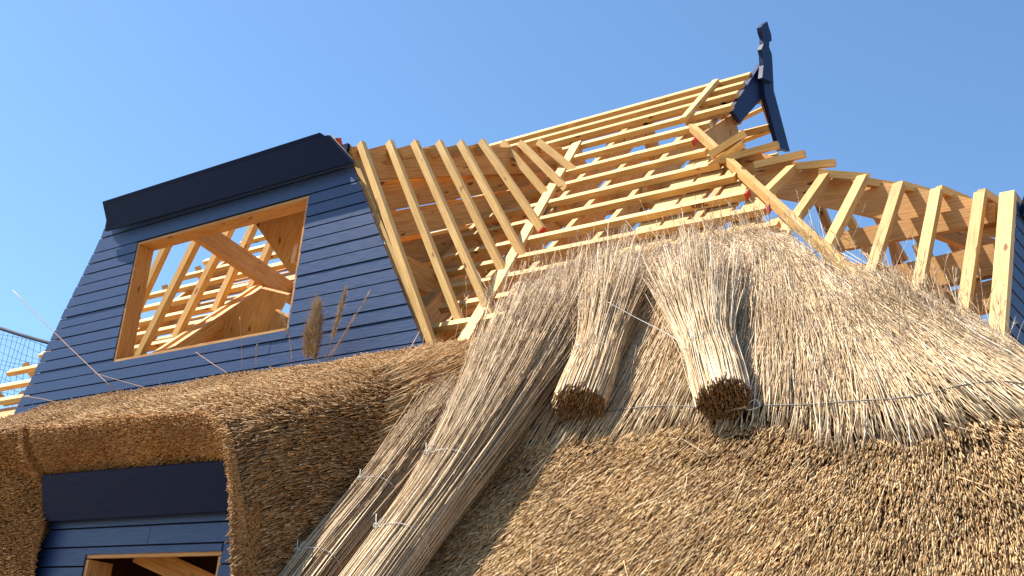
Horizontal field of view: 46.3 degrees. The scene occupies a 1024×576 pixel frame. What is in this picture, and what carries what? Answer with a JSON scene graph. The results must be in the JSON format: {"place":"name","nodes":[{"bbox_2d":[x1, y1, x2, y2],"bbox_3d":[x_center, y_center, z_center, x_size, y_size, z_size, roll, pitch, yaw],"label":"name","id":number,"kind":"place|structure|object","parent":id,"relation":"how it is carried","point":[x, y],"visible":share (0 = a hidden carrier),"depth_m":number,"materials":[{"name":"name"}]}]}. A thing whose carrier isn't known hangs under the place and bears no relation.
{"place":"outdoors","nodes":[
{"label":"outdoors","id":0,"kind":"place"},
{"bbox_2d":[0,0,1023,408],"label":"sky","id":1,"kind":"structure","parent":0,"point":[101,100],"materials":[{"name":"blue"}]},
{"label":"ground","id":2,"kind":"structure","parent":0,"visible":0},
{"bbox_2d":[0,326,48,407],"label":"safety net","id":3,"kind":"object","parent":2,"relation":"on","point":[23,335],"visible":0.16,"depth_m":19.09,"materials":[{"name":"fabric"}]},
{"bbox_2d":[0,22,1023,575],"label":"thatched house","id":4,"kind":"structure","parent":2,"relation":"on","point":[184,460],"depth_m":7.99,"materials":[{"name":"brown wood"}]},
{"bbox_2d":[13,290,113,388],"bbox_3d":[-4.889,0.530,12.966,2.180,1.368,0.028,-8,-24,32],"label":"dry reed","id":5,"kind":"object","parent":4,"relation":"on","point":[63,341],"visible":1,"depth_m":12.89,"materials":[{"name":"beige plant"}]},
{"bbox_2d":[277,308,292,361],"bbox_3d":[-2.096,0.426,10.989,0.288,0.554,0.093,-15,-28,43],"label":"dry reed","id":6,"kind":"object","parent":4,"relation":"on","point":[287,331],"visible":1,"depth_m":11.01,"materials":[{"name":"beige plant"}]},
{"bbox_2d":[300,293,328,360],"bbox_3d":[-1.774,0.354,10.761,0.315,0.675,0.328,11,-21,-15],"label":"dry reed","id":7,"kind":"object","parent":4,"relation":"on","point":[312,336],"visible":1,"depth_m":10.72,"materials":[{"name":"beige plant"}]},
{"bbox_2d":[323,283,347,361],"bbox_3d":[-1.560,0.301,10.623,0.220,0.717,0.131,-10,-25,36],"label":"dry reed","id":8,"kind":"object","parent":4,"relation":"on","point":[338,318],"visible":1,"depth_m":10.61,"materials":[{"name":"beige plant"}]},
{"bbox_2d":[326,314,354,359],"bbox_3d":[-1.508,0.428,10.513,0.254,0.400,0.014,-7,-24,30],"label":"dry reed","id":9,"kind":"object","parent":4,"relation":"on","point":[341,337],"visible":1,"depth_m":10.50,"materials":[{"name":"beige plant"}]},
{"bbox_2d":[331,290,370,356],"bbox_3d":[-1.386,0.314,10.527,0.420,0.583,0.106,-14,-27,41],"label":"dry reed","id":10,"kind":"object","parent":4,"relation":"on","point":[364,301],"visible":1,"depth_m":10.53,"materials":[{"name":"beige plant"}]},
{"bbox_2d":[279,369,461,575],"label":"reed bundle","id":11,"kind":"object","parent":4,"relation":"on","point":[332,543],"visible":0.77,"depth_m":7.12,"materials":[{"name":"beige wicker"}]},
{"bbox_2d":[339,254,590,575],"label":"reed bundle","id":12,"kind":"object","parent":4,"relation":"on","point":[503,389],"visible":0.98,"depth_m":7.19,"materials":[{"name":"beige wicker"}]},
{"bbox_2d":[537,230,621,395],"bbox_3d":[0.385,0.180,8.922,0.761,1.760,1.626,-3,-22,22],"label":"reed bundle","id":13,"kind":"object","parent":4,"relation":"on","point":[571,267],"visible":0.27,"depth_m":8.92,"materials":[{"name":"beige wicker"}]},
{"bbox_2d":[551,223,669,424],"bbox_3d":[0.550,0.212,8.393,0.824,1.920,1.811,-3,-22,22],"label":"reed bundle","id":14,"kind":"object","parent":4,"relation":"on","point":[585,385],"visible":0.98,"depth_m":7.93,"materials":[{"name":"beige wicker"}]},
{"bbox_2d":[608,302,686,346],"bbox_3d":[0.873,0.228,7.623,0.083,0.556,0.953,15,-22,-24],"label":"twine strand","id":15,"kind":"object","parent":14,"relation":"attached to","point":[649,324],"visible":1,"depth_m":7.70},
{"bbox_2d":[642,202,751,422],"bbox_3d":[1.146,0.093,7.770,0.795,2.016,1.928,1,-21,10],"label":"reed bundle","id":16,"kind":"object","parent":4,"relation":"on","point":[698,301],"visible":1,"depth_m":7.42,"materials":[{"name":"beige wicker"}]},
{"bbox_2d":[720,399,759,413],"bbox_3d":[1.242,0.672,6.690,0.322,0.080,0.051,-8,-24,32],"label":"binding stick","id":17,"kind":"object","parent":4,"relation":"attached to","point":[745,406],"visible":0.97,"depth_m":6.64,"materials":[{"name":"grey metal"}]},
{"bbox_2d":[557,381,1023,421],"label":"binding wire","id":18,"kind":"object","parent":4,"relation":"attached to","point":[823,403],"visible":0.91,"depth_m":6.30,"materials":[{"name":"grey metal"}]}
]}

